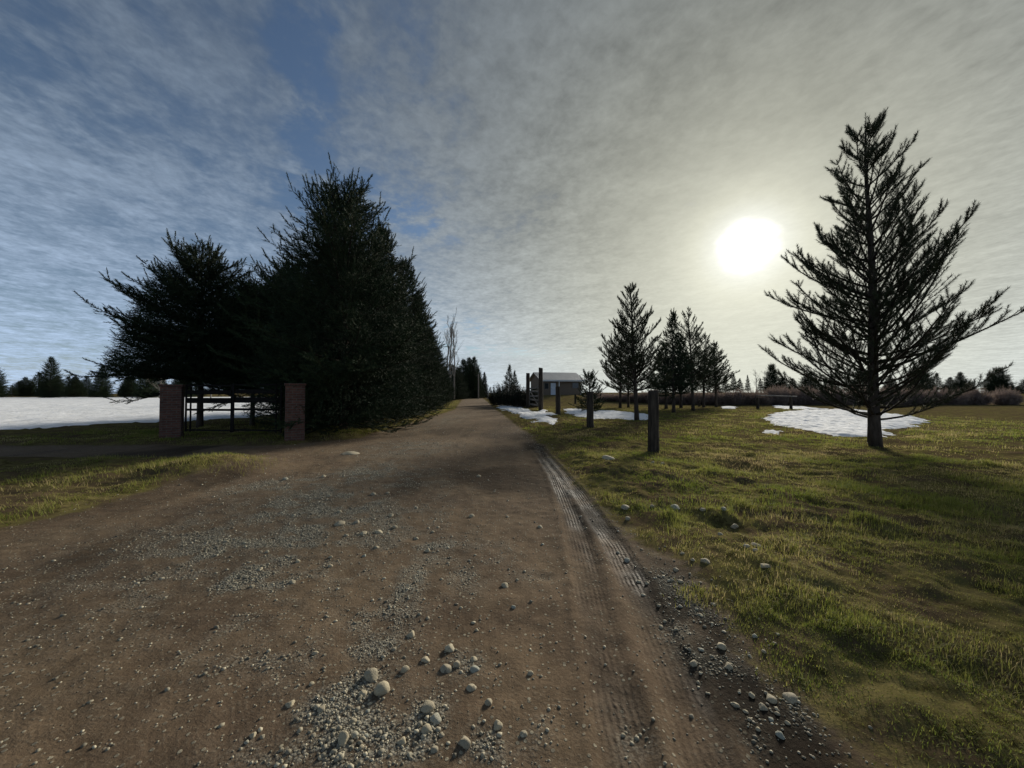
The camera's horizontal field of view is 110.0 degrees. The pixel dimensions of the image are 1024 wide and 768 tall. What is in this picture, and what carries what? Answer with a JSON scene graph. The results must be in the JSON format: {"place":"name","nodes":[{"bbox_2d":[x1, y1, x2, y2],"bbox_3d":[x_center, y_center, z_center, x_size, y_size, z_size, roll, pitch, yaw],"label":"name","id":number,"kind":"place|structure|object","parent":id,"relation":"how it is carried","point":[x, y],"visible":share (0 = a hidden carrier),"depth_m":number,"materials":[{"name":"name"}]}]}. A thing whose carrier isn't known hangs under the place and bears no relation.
{"place":"outdoors","nodes":[
{"label":"outdoors","id":0,"kind":"place"},
{"bbox_2d":[0,398,860,767],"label":"dirt road","id":1,"kind":"structure","parent":0,"point":[594,584],"depth_m":2.30,"materials":[{"name":"soil"}]},
{"bbox_2d":[338,730,348,746],"bbox_3d":[-0.725,1.529,1.538,0.051,0.068,0.049,-2,-5,34],"label":"stone","id":2,"kind":"object","parent":1,"relation":"on","point":[343,737],"visible":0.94,"depth_m":1.53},
{"bbox_2d":[363,668,377,681],"bbox_3d":[-0.744,1.544,1.888,0.072,0.078,0.079,1,-1,-24],"label":"stone","id":3,"kind":"object","parent":1,"relation":"on","point":[370,674],"visible":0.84,"depth_m":1.88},
{"bbox_2d":[374,681,389,695],"bbox_3d":[-0.652,1.538,1.797,0.070,0.071,0.067,1,-2,-43],"label":"stone","id":4,"kind":"object","parent":1,"relation":"on","point":[381,688],"visible":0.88,"depth_m":1.78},
{"bbox_2d":[396,736,405,745],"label":"stone","id":5,"kind":"object","parent":1,"relation":"on","point":[402,741],"visible":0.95,"depth_m":1.53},
{"bbox_2d":[421,723,431,733],"bbox_3d":[-0.380,1.529,1.583,0.042,0.037,0.039,1,-2,-41],"label":"stone","id":6,"kind":"object","parent":1,"relation":"on","point":[426,728],"visible":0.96,"depth_m":1.58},
{"bbox_2d":[421,700,434,713],"bbox_3d":[-0.401,1.532,1.695,0.069,0.043,0.059,-1,-2,34],"label":"stone","id":7,"kind":"object","parent":1,"relation":"on","point":[428,706],"visible":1,"depth_m":1.68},
{"bbox_2d":[430,712,441,724],"bbox_3d":[-0.349,1.532,1.635,0.052,0.047,0.054,-7,-5,-20],"label":"stone","id":8,"kind":"object","parent":1,"relation":"on","point":[436,718],"visible":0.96,"depth_m":1.62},
{"bbox_2d":[440,664,451,672],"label":"stone","id":9,"kind":"object","parent":1,"relation":"on","point":[446,667],"visible":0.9,"depth_m":1.93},
{"bbox_2d":[445,644,454,651],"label":"stone","id":10,"kind":"object","parent":1,"relation":"on","point":[449,648],"visible":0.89,"depth_m":2.08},
{"bbox_2d":[458,736,470,749],"bbox_3d":[-0.203,1.530,1.524,0.057,0.049,0.043,7,-6,19],"label":"stone","id":11,"kind":"object","parent":1,"relation":"on","point":[464,742],"visible":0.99,"depth_m":1.51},
{"bbox_2d":[466,684,475,691],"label":"stone","id":12,"kind":"object","parent":1,"relation":"on","point":[470,687],"visible":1,"depth_m":1.81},
{"bbox_2d":[470,665,478,672],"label":"stone","id":13,"kind":"object","parent":1,"relation":"on","point":[474,668],"visible":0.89,"depth_m":1.93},
{"bbox_2d":[494,719,502,730],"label":"stone","id":14,"kind":"object","parent":1,"relation":"on","point":[498,724],"visible":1,"depth_m":1.60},
{"bbox_2d":[716,642,725,649],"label":"stone","id":15,"kind":"object","parent":1,"relation":"on","point":[721,646],"visible":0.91,"depth_m":2.09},
{"bbox_2d":[766,693,776,703],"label":"stone","id":16,"kind":"object","parent":1,"relation":"on","point":[770,698],"visible":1,"depth_m":1.74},
{"bbox_2d":[775,731,784,739],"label":"stone","id":17,"kind":"object","parent":1,"relation":"on","point":[779,734],"visible":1,"depth_m":1.55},
{"bbox_2d":[782,692,797,702],"bbox_3d":[1.358,1.536,1.749,0.071,0.036,0.058,-7,3,-22],"label":"stone","id":18,"kind":"object","parent":1,"relation":"on","point":[789,697],"visible":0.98,"depth_m":1.74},
{"bbox_2d":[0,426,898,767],"bbox_3d":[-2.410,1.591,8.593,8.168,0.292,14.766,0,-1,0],"label":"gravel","id":19,"kind":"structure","parent":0,"point":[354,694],"depth_m":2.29,"materials":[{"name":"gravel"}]},
{"bbox_2d":[0,393,1023,767],"bbox_3d":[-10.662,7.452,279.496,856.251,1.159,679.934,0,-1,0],"label":"grass field","id":20,"kind":"structure","parent":0,"point":[976,613],"depth_m":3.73,"materials":[{"name":"plant"}]},
{"bbox_2d":[0,369,14,397],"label":"spruce tree","id":21,"kind":"object","parent":20,"relation":"on","point":[3,391],"visible":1,"depth_m":92.98,"materials":[{"name":"green plant"}]},
{"bbox_2d":[7,385,19,396],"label":"spruce tree","id":22,"kind":"object","parent":20,"relation":"on","point":[12,388],"visible":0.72,"depth_m":104.47,"materials":[{"name":"green plant"}]},
{"bbox_2d":[11,377,35,396],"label":"spruce tree","id":23,"kind":"object","parent":20,"relation":"on","point":[26,382],"visible":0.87,"depth_m":119.29,"materials":[{"name":"green plant"}]},
{"bbox_2d":[23,381,38,396],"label":"spruce tree","id":24,"kind":"object","parent":20,"relation":"on","point":[31,391],"visible":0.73,"depth_m":120.34,"materials":[{"name":"green plant"}]},
{"bbox_2d":[29,356,69,397],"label":"spruce tree","id":25,"kind":"object","parent":20,"relation":"on","point":[49,374],"visible":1,"depth_m":89.67,"materials":[{"name":"green plant"}]},
{"bbox_2d":[58,376,92,396],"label":"spruce tree","id":26,"kind":"object","parent":20,"relation":"on","point":[80,391],"visible":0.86,"depth_m":102.62,"materials":[{"name":"green plant"}]},
{"bbox_2d":[81,375,94,395],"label":"spruce tree","id":27,"kind":"object","parent":20,"relation":"on","point":[87,381],"visible":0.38,"depth_m":116.53,"materials":[{"name":"green plant"}]},
{"bbox_2d":[85,366,119,396],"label":"spruce tree","id":28,"kind":"object","parent":20,"relation":"on","point":[104,387],"visible":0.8,"depth_m":94.34,"materials":[{"name":"green plant"}]},
{"bbox_2d":[116,376,137,396],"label":"spruce tree","id":29,"kind":"object","parent":20,"relation":"on","point":[128,389],"visible":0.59,"depth_m":101.15,"materials":[{"name":"green plant"}]},
{"bbox_2d":[0,397,278,429],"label":"snow","id":30,"kind":"structure","parent":20,"relation":"on","point":[25,412],"depth_m":24.65,"materials":[{"name":"snow"}]},
{"bbox_2d":[130,379,158,397],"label":"spruce tree","id":31,"kind":"object","parent":20,"relation":"on","point":[145,388],"visible":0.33,"depth_m":89.00,"materials":[{"name":"green plant"}]},
{"bbox_2d":[62,228,277,427],"bbox_3d":[-12.758,-2.221,15.078,6.831,8.331,6.861,1,-1,-27],"label":"spruce tree","id":32,"kind":"object","parent":20,"relation":"on","point":[172,291],"visible":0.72,"depth_m":13.60,"materials":[{"name":"green plant"}]},
{"bbox_2d":[158,384,184,437],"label":"brick pillar","id":33,"kind":"structure","parent":20,"relation":"on","point":[171,412],"depth_m":11.19,"materials":[{"name":"brick"}]},
{"bbox_2d":[184,384,231,431],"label":"iron gate","id":34,"kind":"structure","parent":33,"relation":"attached to","point":[190,400],"depth_m":11.27,"materials":[{"name":"metal"}]},
{"bbox_2d":[166,271,309,425],"bbox_3d":[-11.430,-1.467,15.484,5.571,6.794,5.595,1,-2,-36],"label":"spruce tree","id":35,"kind":"object","parent":20,"relation":"on","point":[228,380],"visible":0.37,"depth_m":14.18,"materials":[{"name":"green plant"}]},
{"bbox_2d":[212,244,318,417],"bbox_3d":[-12.031,-2.531,19.345,7.456,9.093,7.488,-1,-2,44],"label":"spruce tree","id":36,"kind":"object","parent":20,"relation":"on","point":[262,269],"visible":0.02,"depth_m":18.13,"materials":[{"name":"green plant"}]},
{"bbox_2d":[284,383,306,441],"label":"brick pillar","id":37,"kind":"structure","parent":20,"relation":"on","point":[294,396],"depth_m":10.68,"materials":[{"name":"brick"}]},
{"bbox_2d":[232,383,282,432],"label":"iron gate","id":38,"kind":"structure","parent":37,"relation":"attached to","point":[249,399],"depth_m":11.02,"materials":[{"name":"metal"}]},
{"bbox_2d":[206,152,450,437],"bbox_3d":[-6.329,-2.931,13.660,7.978,10.858,7.999,0,-1,0],"label":"spruce tree","id":39,"kind":"object","parent":20,"relation":"on","point":[328,377],"visible":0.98,"depth_m":12.52,"materials":[{"name":"green plant"}]},
{"bbox_2d":[272,240,385,422],"bbox_3d":[-8.721,-2.554,17.163,6.028,9.529,6.137,0,-1,14],"label":"spruce tree","id":40,"kind":"object","parent":20,"relation":"on","point":[317,332],"depth_m":16.23,"materials":[{"name":"green plant"}]},
{"bbox_2d":[336,221,440,423],"bbox_3d":[-6.560,-3.028,17.973,6.113,10.629,6.222,0,-1,0],"label":"spruce tree","id":41,"kind":"object","parent":20,"relation":"on","point":[387,235],"visible":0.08,"depth_m":17.91,"materials":[{"name":"green plant"}]},
{"bbox_2d":[387,255,452,415],"bbox_3d":[-6.838,-2.951,23.139,6.289,10.742,6.178,1,-2,-36],"label":"spruce tree","id":42,"kind":"object","parent":20,"relation":"on","point":[416,308],"visible":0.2,"depth_m":22.97,"materials":[{"name":"green plant"}]},
{"bbox_2d":[407,291,453,407],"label":"spruce tree","id":43,"kind":"object","parent":20,"relation":"on","point":[438,363],"visible":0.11,"depth_m":28.97,"materials":[{"name":"green plant"}]},
{"bbox_2d":[428,325,455,404],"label":"spruce tree","id":44,"kind":"object","parent":20,"relation":"on","point":[438,352],"visible":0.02,"depth_m":36.10,"materials":[{"name":"green plant"}]},
{"bbox_2d":[437,349,458,403],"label":"spruce tree","id":45,"kind":"object","parent":20,"relation":"on","point":[448,382],"visible":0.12,"depth_m":44.85,"materials":[{"name":"green plant"}]},
{"bbox_2d":[443,317,455,369],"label":"bare tree","id":46,"kind":"object","parent":20,"relation":"on","point":[448,345],"visible":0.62,"depth_m":61.50,"materials":[{"name":"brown plant"}]},
{"bbox_2d":[448,322,459,397],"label":"bare tree","id":47,"kind":"object","parent":20,"relation":"on","point":[453,330],"visible":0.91,"depth_m":64.14,"materials":[{"name":"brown plant"}]},
{"bbox_2d":[447,314,461,380],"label":"bare tree","id":48,"kind":"object","parent":20,"relation":"on","point":[451,346],"visible":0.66,"depth_m":65.84,"materials":[{"name":"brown plant"}]},
{"bbox_2d":[447,364,468,399],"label":"spruce tree","id":49,"kind":"object","parent":20,"relation":"on","point":[460,390],"visible":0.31,"depth_m":69.70,"materials":[{"name":"green plant"}]},
{"bbox_2d":[455,367,472,398],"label":"spruce tree","id":50,"kind":"object","parent":20,"relation":"on","point":[463,379],"visible":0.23,"depth_m":77.62,"materials":[{"name":"green plant"}]},
{"bbox_2d":[458,359,479,398],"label":"spruce tree","id":51,"kind":"object","parent":20,"relation":"on","point":[463,364],"visible":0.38,"depth_m":85.56,"materials":[{"name":"green plant"}]},
{"bbox_2d":[466,356,486,398],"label":"spruce tree","id":52,"kind":"object","parent":20,"relation":"on","point":[474,360],"visible":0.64,"depth_m":87.40,"materials":[{"name":"green plant"}]},
{"bbox_2d":[481,372,488,397],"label":"spruce tree","id":53,"kind":"object","parent":20,"relation":"on","point":[485,384],"visible":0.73,"depth_m":91.70,"materials":[{"name":"green plant"}]},
{"bbox_2d":[486,383,505,404],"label":"evergreen shrub","id":54,"kind":"object","parent":20,"relation":"on","point":[491,400],"visible":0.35,"depth_m":40.57,"materials":[{"name":"green plant"}]},
{"bbox_2d":[491,383,512,405],"bbox_3d":[-0.962,1.006,37.930,2.500,2.874,2.723,1,-1,-25],"label":"evergreen shrub","id":55,"kind":"object","parent":20,"relation":"on","point":[497,399],"visible":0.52,"depth_m":37.60,"materials":[{"name":"green plant"}]},
{"bbox_2d":[500,364,517,389],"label":"spruce tree","id":56,"kind":"object","parent":20,"relation":"on","point":[509,375],"visible":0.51,"depth_m":43.90,"materials":[{"name":"green plant"}]},
{"bbox_2d":[499,383,521,405],"bbox_3d":[0.023,1.028,36.011,2.852,2.726,2.610,-1,-1,25],"label":"evergreen shrub","id":57,"kind":"object","parent":20,"relation":"on","point":[505,397],"visible":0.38,"depth_m":35.70,"materials":[{"name":"green plant"}]},
{"bbox_2d":[507,384,525,406],"bbox_3d":[0.733,1.136,34.997,2.594,2.470,2.575,0,-1,0],"label":"evergreen shrub","id":58,"kind":"object","parent":20,"relation":"on","point":[519,400],"visible":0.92,"depth_m":34.58,"materials":[{"name":"green plant"}]},
{"bbox_2d":[496,405,556,424],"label":"snow","id":59,"kind":"structure","parent":20,"relation":"on","point":[540,416],"depth_m":22.50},
{"bbox_2d":[526,373,529,407],"bbox_3d":[1.466,0.709,32.998,0.411,3.474,0.371,0,-1,0],"label":"gate post","id":60,"kind":"object","parent":20,"relation":"on","point":[527,388],"visible":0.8,"depth_m":32.87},
{"bbox_2d":[525,386,537,406],"bbox_3d":[2.131,1.173,34.005,1.842,2.340,1.764,0,-1,0],"label":"evergreen shrub","id":61,"kind":"object","parent":20,"relation":"on","point":[532,401],"visible":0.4,"depth_m":33.62,"materials":[{"name":"green plant"}]},
{"bbox_2d":[538,368,542,409],"bbox_3d":[2.245,0.504,27.996,0.397,3.581,0.355,0,-1,0],"label":"gate post","id":62,"kind":"object","parent":20,"relation":"on","point":[540,402],"visible":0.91,"depth_m":27.87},
{"bbox_2d":[529,385,538,407],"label":"wooden gate","id":63,"kind":"structure","parent":62,"relation":"attached to","point":[534,399],"depth_m":30.13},
{"bbox_2d":[530,372,584,394],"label":"house","id":64,"kind":"structure","parent":20,"relation":"on","point":[568,383],"depth_m":59.08,"materials":[{"name":"grey"}]},
{"bbox_2d":[551,383,555,394],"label":"door","id":65,"kind":"structure","parent":64,"relation":"in","point":[553,385],"depth_m":58.39,"materials":[{"name":"white metal"}]},
{"bbox_2d":[555,386,560,414],"bbox_3d":[2.972,1.196,23.080,0.365,2.118,0.330,0,-1,0],"label":"fence post","id":66,"kind":"object","parent":20,"relation":"on","point":[558,406],"visible":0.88,"depth_m":22.96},
{"bbox_2d":[568,369,609,411],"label":"spruce tree","id":67,"kind":"object","parent":20,"relation":"on","point":[589,379],"visible":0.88,"depth_m":17.44,"materials":[{"name":"green plant"}]},
{"bbox_2d":[586,391,593,427],"bbox_3d":[3.243,1.178,14.854,0.324,1.761,0.279,0,-1,0],"label":"fence post","id":68,"kind":"object","parent":20,"relation":"on","point":[590,416],"visible":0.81,"depth_m":14.76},
{"bbox_2d":[564,409,647,419],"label":"snow","id":69,"kind":"structure","parent":20,"relation":"on","point":[606,414],"depth_m":21.96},
{"bbox_2d":[597,392,621,401],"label":"dry shrub","id":70,"kind":"object","parent":20,"relation":"on","point":[611,396],"visible":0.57,"depth_m":46.50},
{"bbox_2d":[597,322,639,407],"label":"pine tree","id":71,"kind":"object","parent":20,"relation":"on","point":[609,376],"visible":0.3,"depth_m":32.85,"materials":[{"name":"green plant"}]},
{"bbox_2d":[614,392,638,401],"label":"dry shrub","id":72,"kind":"object","parent":20,"relation":"on","point":[624,398],"visible":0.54,"depth_m":45.51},
{"bbox_2d":[609,355,646,407],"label":"pine tree","id":73,"kind":"object","parent":20,"relation":"on","point":[628,404],"visible":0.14,"depth_m":33.89,"materials":[{"name":"green plant"}]},
{"bbox_2d":[597,282,675,419],"bbox_3d":[6.062,-1.597,17.944,3.735,7.138,3.832,0,-1,0],"label":"pine tree","id":74,"kind":"object","parent":20,"relation":"on","point":[631,336],"visible":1,"depth_m":17.74,"materials":[{"name":"green plant"}]},
{"bbox_2d":[630,390,647,402],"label":"dry shrub","id":75,"kind":"object","parent":20,"relation":"on","point":[642,395],"visible":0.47,"depth_m":44.69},
{"bbox_2d":[647,389,659,452],"bbox_3d":[3.421,1.012,8.700,0.275,1.762,0.269,0,-1,0],"label":"fence post","id":76,"kind":"object","parent":20,"relation":"on","point":[653,420],"visible":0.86,"depth_m":8.61,"materials":[{"name":"wood"}]},
{"bbox_2d":[641,352,690,408],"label":"pine tree","id":77,"kind":"object","parent":20,"relation":"on","point":[666,404],"visible":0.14,"depth_m":30.89,"materials":[{"name":"green plant"}]},
{"bbox_2d":[661,394,689,403],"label":"dry shrub","id":78,"kind":"object","parent":20,"relation":"on","point":[669,401],"visible":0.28,"depth_m":42.66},
{"bbox_2d":[649,308,702,412],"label":"spruce tree","id":79,"kind":"object","parent":20,"relation":"on","point":[681,386],"visible":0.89,"depth_m":24.76,"materials":[{"name":"green plant"}]},
{"bbox_2d":[671,390,699,404],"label":"dry shrub","id":80,"kind":"object","parent":20,"relation":"on","point":[685,397],"visible":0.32,"depth_m":41.51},
{"bbox_2d":[666,339,711,407],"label":"pine tree","id":81,"kind":"object","parent":20,"relation":"on","point":[681,402],"visible":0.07,"depth_m":32.82,"materials":[{"name":"green plant"}]},
{"bbox_2d":[666,307,723,410],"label":"pine tree","id":82,"kind":"object","parent":20,"relation":"on","point":[703,374],"visible":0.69,"depth_m":27.59,"materials":[{"name":"green plant"}]},
{"bbox_2d":[694,390,714,404],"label":"dry shrub","id":83,"kind":"object","parent":20,"relation":"on","point":[696,398],"visible":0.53,"depth_m":40.31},
{"bbox_2d":[689,332,725,406],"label":"pine tree","id":84,"kind":"object","parent":20,"relation":"on","point":[709,375],"visible":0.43,"depth_m":34.61,"materials":[{"name":"green plant"}]},
{"bbox_2d":[701,341,740,406],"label":"pine tree","id":85,"kind":"object","parent":20,"relation":"on","point":[716,388],"visible":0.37,"depth_m":35.44,"materials":[{"name":"green plant"}]},
{"bbox_2d":[705,389,743,404],"bbox_3d":[23.348,1.609,40.001,4.726,2.287,2.753,0,-1,17],"label":"dry shrub","id":86,"kind":"object","parent":20,"relation":"on","point":[720,399],"visible":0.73,"depth_m":39.28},
{"bbox_2d":[721,388,751,404],"bbox_3d":[25.065,1.575,40.028,4.765,2.804,2.867,0,-1,-17],"label":"dry shrub","id":87,"kind":"object","parent":20,"relation":"on","point":[746,398],"visible":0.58,"depth_m":39.32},
{"bbox_2d":[743,375,751,390],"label":"spruce tree","id":88,"kind":"object","parent":20,"relation":"on","point":[748,383],"visible":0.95,"depth_m":77.97,"materials":[{"name":"green plant"}]},
{"bbox_2d":[741,388,774,404],"bbox_3d":[26.479,1.553,40.022,4.704,2.602,2.840,-1,-2,34],"label":"dry shrub","id":89,"kind":"object","parent":20,"relation":"on","point":[763,400],"visible":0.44,"depth_m":39.11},
{"bbox_2d":[746,388,780,404],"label":"dry shrub","id":90,"kind":"object","parent":20,"relation":"on","point":[768,392],"visible":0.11,"depth_m":40.62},
{"bbox_2d":[760,363,779,392],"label":"spruce tree","id":91,"kind":"object","parent":20,"relation":"on","point":[772,376],"visible":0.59,"depth_m":79.85,"materials":[{"name":"green plant"}]},
{"bbox_2d":[764,383,792,404],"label":"dry shrub","id":92,"kind":"object","parent":20,"relation":"on","point":[782,400],"visible":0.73,"depth_m":40.11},
{"bbox_2d":[773,378,788,390],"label":"spruce tree","id":93,"kind":"object","parent":20,"relation":"on","point":[781,382],"visible":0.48,"depth_m":75.62,"materials":[{"name":"green plant"}]},
{"bbox_2d":[779,385,813,404],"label":"dry shrub","id":94,"kind":"object","parent":20,"relation":"on","point":[797,394],"visible":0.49,"depth_m":40.27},
{"bbox_2d":[772,405,825,409],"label":"snow","id":95,"kind":"structure","parent":20,"relation":"on","point":[794,407],"depth_m":32.22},
{"bbox_2d":[797,373,818,390],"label":"spruce tree","id":96,"kind":"object","parent":20,"relation":"on","point":[807,380],"visible":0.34,"depth_m":79.71,"materials":[{"name":"green plant"}]},
{"bbox_2d":[796,387,823,404],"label":"dry shrub","id":97,"kind":"object","parent":20,"relation":"on","point":[814,402],"visible":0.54,"depth_m":40.16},
{"bbox_2d":[809,384,854,404],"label":"dry shrub","id":98,"kind":"object","parent":20,"relation":"on","point":[837,397],"visible":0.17,"depth_m":40.13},
{"bbox_2d":[762,409,929,436],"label":"snow","id":99,"kind":"structure","parent":20,"relation":"on","point":[838,422],"depth_m":16.77,"materials":[{"name":"snow"}]},
{"bbox_2d":[757,107,1023,446],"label":"pine tree","id":100,"kind":"object","parent":20,"relation":"on","point":[878,300],"visible":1,"depth_m":9.10,"materials":[{"name":"green plant"}]},
{"bbox_2d":[879,384,912,404],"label":"dry shrub","id":101,"kind":"object","parent":20,"relation":"on","point":[894,401],"visible":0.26,"depth_m":40.24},
{"bbox_2d":[900,385,929,404],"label":"dry shrub","id":102,"kind":"object","parent":20,"relation":"on","point":[919,399],"visible":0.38,"depth_m":40.08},
{"bbox_2d":[906,366,941,393],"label":"spruce tree","id":103,"kind":"object","parent":20,"relation":"on","point":[929,385],"visible":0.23,"depth_m":77.00,"materials":[{"name":"green plant"}]},
{"bbox_2d":[931,373,943,389],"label":"spruce tree","id":104,"kind":"object","parent":20,"relation":"on","point":[938,381],"visible":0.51,"depth_m":104.50,"materials":[{"name":"green plant"}]},
{"bbox_2d":[922,386,971,404],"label":"dry shrub","id":105,"kind":"object","parent":20,"relation":"on","point":[940,394],"visible":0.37,"depth_m":40.25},
{"bbox_2d":[941,377,954,387],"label":"spruce tree","id":106,"kind":"object","parent":20,"relation":"on","point":[948,381],"visible":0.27,"depth_m":134.48,"materials":[{"name":"green plant"}]},
{"bbox_2d":[949,372,968,389],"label":"spruce tree","id":107,"kind":"object","parent":20,"relation":"on","point":[959,380],"visible":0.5,"depth_m":83.84,"materials":[{"name":"green plant"}]},
{"bbox_2d":[958,388,996,404],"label":"dry shrub","id":108,"kind":"object","parent":20,"relation":"on","point":[978,397],"visible":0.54,"depth_m":40.35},
{"bbox_2d":[980,366,1022,392],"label":"spruce tree","id":109,"kind":"object","parent":20,"relation":"on","point":[998,379],"visible":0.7,"depth_m":79.44,"materials":[{"name":"green plant"}]},
{"bbox_2d":[989,385,1023,404],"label":"dry shrub","id":110,"kind":"object","parent":20,"relation":"on","point":[1005,397],"visible":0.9,"depth_m":40.17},
{"bbox_2d":[0,0,1023,393],"label":"sky","id":111,"kind":"structure","parent":0,"point":[538,161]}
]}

